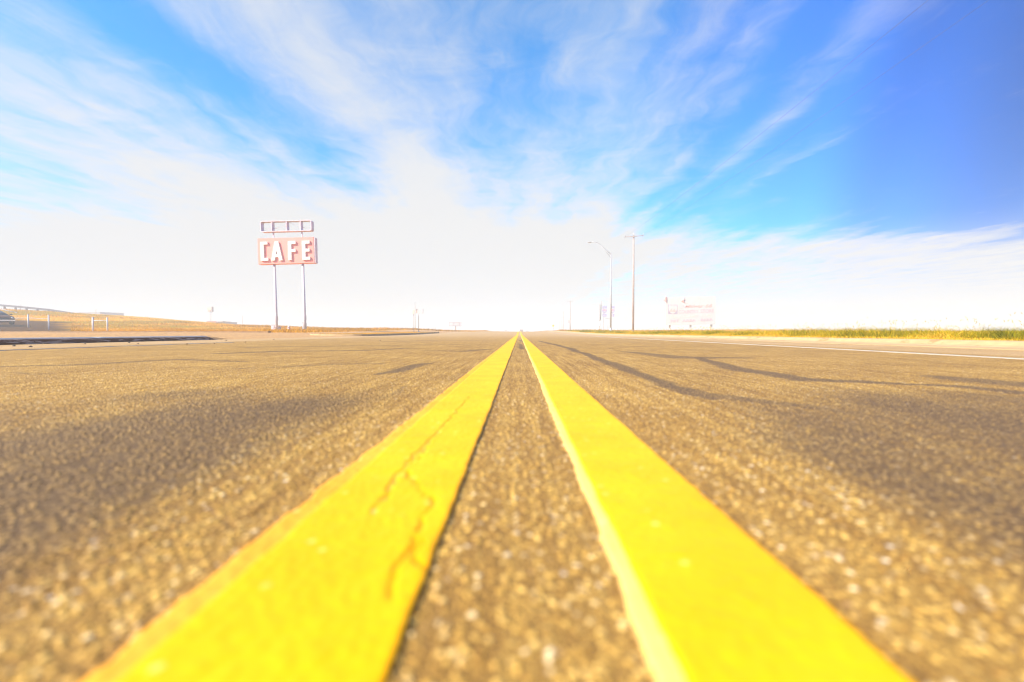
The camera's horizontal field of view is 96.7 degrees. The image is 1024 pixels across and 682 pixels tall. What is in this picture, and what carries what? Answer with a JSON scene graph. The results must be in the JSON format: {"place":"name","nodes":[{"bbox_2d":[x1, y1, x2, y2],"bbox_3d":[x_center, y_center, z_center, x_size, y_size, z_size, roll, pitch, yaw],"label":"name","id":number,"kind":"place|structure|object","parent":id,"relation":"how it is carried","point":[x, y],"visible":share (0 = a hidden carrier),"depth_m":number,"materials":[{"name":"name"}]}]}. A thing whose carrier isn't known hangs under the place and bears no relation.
{"place":"outdoors","nodes":[
{"label":"outdoors","id":0,"kind":"place"},
{"bbox_2d":[0,308,1016,339],"bbox_3d":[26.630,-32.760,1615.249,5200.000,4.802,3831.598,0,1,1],"label":"ground","id":1,"kind":"structure","parent":0,"point":[59,324],"depth_m":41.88,"materials":[{"name":"beige plant"}]},
{"bbox_2d":[0,310,14,324],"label":"car","id":2,"kind":"object","parent":1,"relation":"on","point":[4,317],"visible":1,"depth_m":46.28,"materials":[{"name":"paint"}]},
{"bbox_2d":[0,304,72,312],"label":"guardrail","id":3,"kind":"object","parent":1,"relation":"on","point":[16,307],"visible":0.74,"depth_m":73.08,"materials":[{"name":"white metal"}]},
{"bbox_2d":[76,312,123,315],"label":"warehouse","id":4,"kind":"structure","parent":1,"relation":"on","point":[109,313],"depth_m":153.66,"materials":[{"name":"metal"}]},
{"bbox_2d":[0,336,217,344],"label":"kerb","id":5,"kind":"structure","parent":1,"relation":"on","point":[16,341],"depth_m":8.36,"materials":[{"name":"paint"}]},
{"bbox_2d":[0,331,270,332],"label":"kerb","id":6,"kind":"structure","parent":1,"relation":"on","point":[144,331],"depth_m":26.37,"materials":[{"name":"concrete"}]},
{"bbox_2d":[207,307,212,321],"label":"shield sign","id":7,"kind":"object","parent":1,"relation":"on","point":[209,309],"visible":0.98,"depth_m":111.00,"materials":[{"name":"metal"}]},
{"bbox_2d":[207,321,236,323],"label":"store building","id":8,"kind":"structure","parent":1,"relation":"on","point":[223,322],"depth_m":131.83,"materials":[{"name":"metal"}]},
{"bbox_2d":[258,220,317,329],"bbox_3d":[-18.827,-5.378,38.321,4.810,9.420,0.640,-1,1,1],"label":"cafe sign","id":9,"kind":"object","parent":1,"relation":"on","point":[274,252],"visible":0.97,"depth_m":38.09,"materials":[{"name":"metal"}]},
{"bbox_2d":[310,332,438,335],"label":"kerb","id":10,"kind":"structure","parent":1,"relation":"on","point":[348,334],"depth_m":25.34,"materials":[{"name":"concrete"}]},
{"bbox_2d":[449,322,461,329],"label":"billboard","id":11,"kind":"object","parent":1,"relation":"on","point":[455,324],"visible":0.94,"depth_m":140.13,"materials":[{"name":"white wood"}]},
{"bbox_2d":[587,242,612,330],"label":"street lamp","id":12,"kind":"object","parent":1,"relation":"on","point":[610,328],"visible":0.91,"depth_m":50.67,"materials":[{"name":"metal"}]},
{"bbox_2d":[599,301,601,329],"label":"billboard","id":13,"kind":"object","parent":1,"relation":"on","point":[600,314],"visible":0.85,"depth_m":79.94,"materials":[{"name":"metal"}]},
{"bbox_2d":[602,306,606,329],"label":"route sign","id":14,"kind":"object","parent":1,"relation":"on","point":[604,311],"visible":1,"depth_m":61.74,"materials":[{"name":"metal"}]},
{"bbox_2d":[625,233,643,330],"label":"utility pole","id":15,"kind":"object","parent":1,"relation":"on","point":[633,236],"visible":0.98,"depth_m":47.63,"materials":[{"name":"brown wood"}]},
{"bbox_2d":[624,0,927,237],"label":"power line","id":16,"kind":"object","parent":15,"relation":"attached to","point":[805,98],"visible":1,"depth_m":16.86,"materials":[{"name":"metal"}]},
{"bbox_2d":[646,1,986,233],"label":"power line","id":17,"kind":"object","parent":15,"relation":"attached to","point":[850,96],"visible":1,"depth_m":17.15,"materials":[{"name":"metal"}]},
{"bbox_2d":[664,296,715,330],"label":"billboard","id":18,"kind":"object","parent":1,"relation":"on","point":[697,310],"visible":1,"depth_m":69.48},
{"bbox_2d":[544,331,1023,349],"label":"kerb","id":19,"kind":"structure","parent":1,"relation":"on","point":[993,344],"depth_m":7.28,"materials":[{"name":"concrete"}]},
{"bbox_2d":[0,331,1023,681],"bbox_3d":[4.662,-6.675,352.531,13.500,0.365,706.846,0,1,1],"label":"road","id":20,"kind":"structure","parent":0,"point":[872,495],"depth_m":0.58,"materials":[{"name":"asphalt"}]},
{"bbox_2d":[0,342,232,350],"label":"white edge line","id":21,"kind":"object","parent":20,"relation":"on","point":[109,346],"visible":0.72,"depth_m":5.94,"materials":[{"name":"paint"}]},
{"bbox_2d":[82,332,518,681],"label":"yellow line","id":22,"kind":"object","parent":20,"relation":"on","point":[329,588],"visible":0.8,"depth_m":0.34,"materials":[{"name":"paint"}]},
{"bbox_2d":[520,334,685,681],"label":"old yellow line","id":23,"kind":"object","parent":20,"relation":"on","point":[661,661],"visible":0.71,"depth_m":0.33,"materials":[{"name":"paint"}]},
{"bbox_2d":[520,332,914,681],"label":"yellow line","id":24,"kind":"object","parent":20,"relation":"on","point":[728,598],"visible":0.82,"depth_m":0.34,"materials":[{"name":"paint"}]},
{"bbox_2d":[550,332,1023,359],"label":"white edge line","id":25,"kind":"object","parent":20,"relation":"on","point":[855,349],"visible":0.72,"depth_m":4.47,"materials":[{"name":"paint"}]},
{"bbox_2d":[0,0,1023,331],"label":"sky","id":26,"kind":"structure","parent":0,"point":[458,160],"materials":[{"name":"blue"}]},
{"bbox_2d":[234,324,828,331],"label":"field grass","id":27,"kind":"structure","parent":0,"point":[412,328],"depth_m":61.55,"materials":[{"name":"beige plant"}]},
{"bbox_2d":[567,312,1023,340],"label":"verge grass","id":28,"kind":"structure","parent":0,"point":[951,334],"depth_m":8.95,"materials":[{"name":"yellow plant"}]},
{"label":"island ground","id":29,"kind":"structure","parent":0,"visible":0},
{"bbox_2d":[320,331,422,333],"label":"island grass","id":30,"kind":"structure","parent":29,"relation":"on","point":[374,333],"depth_m":27.86,"materials":[{"name":"beige plant"}]},
{"bbox_2d":[416,309,422,331],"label":"road sign","id":31,"kind":"object","parent":29,"relation":"on","point":[419,310],"visible":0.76,"depth_m":43.05,"materials":[{"name":"white metal"}]}
]}

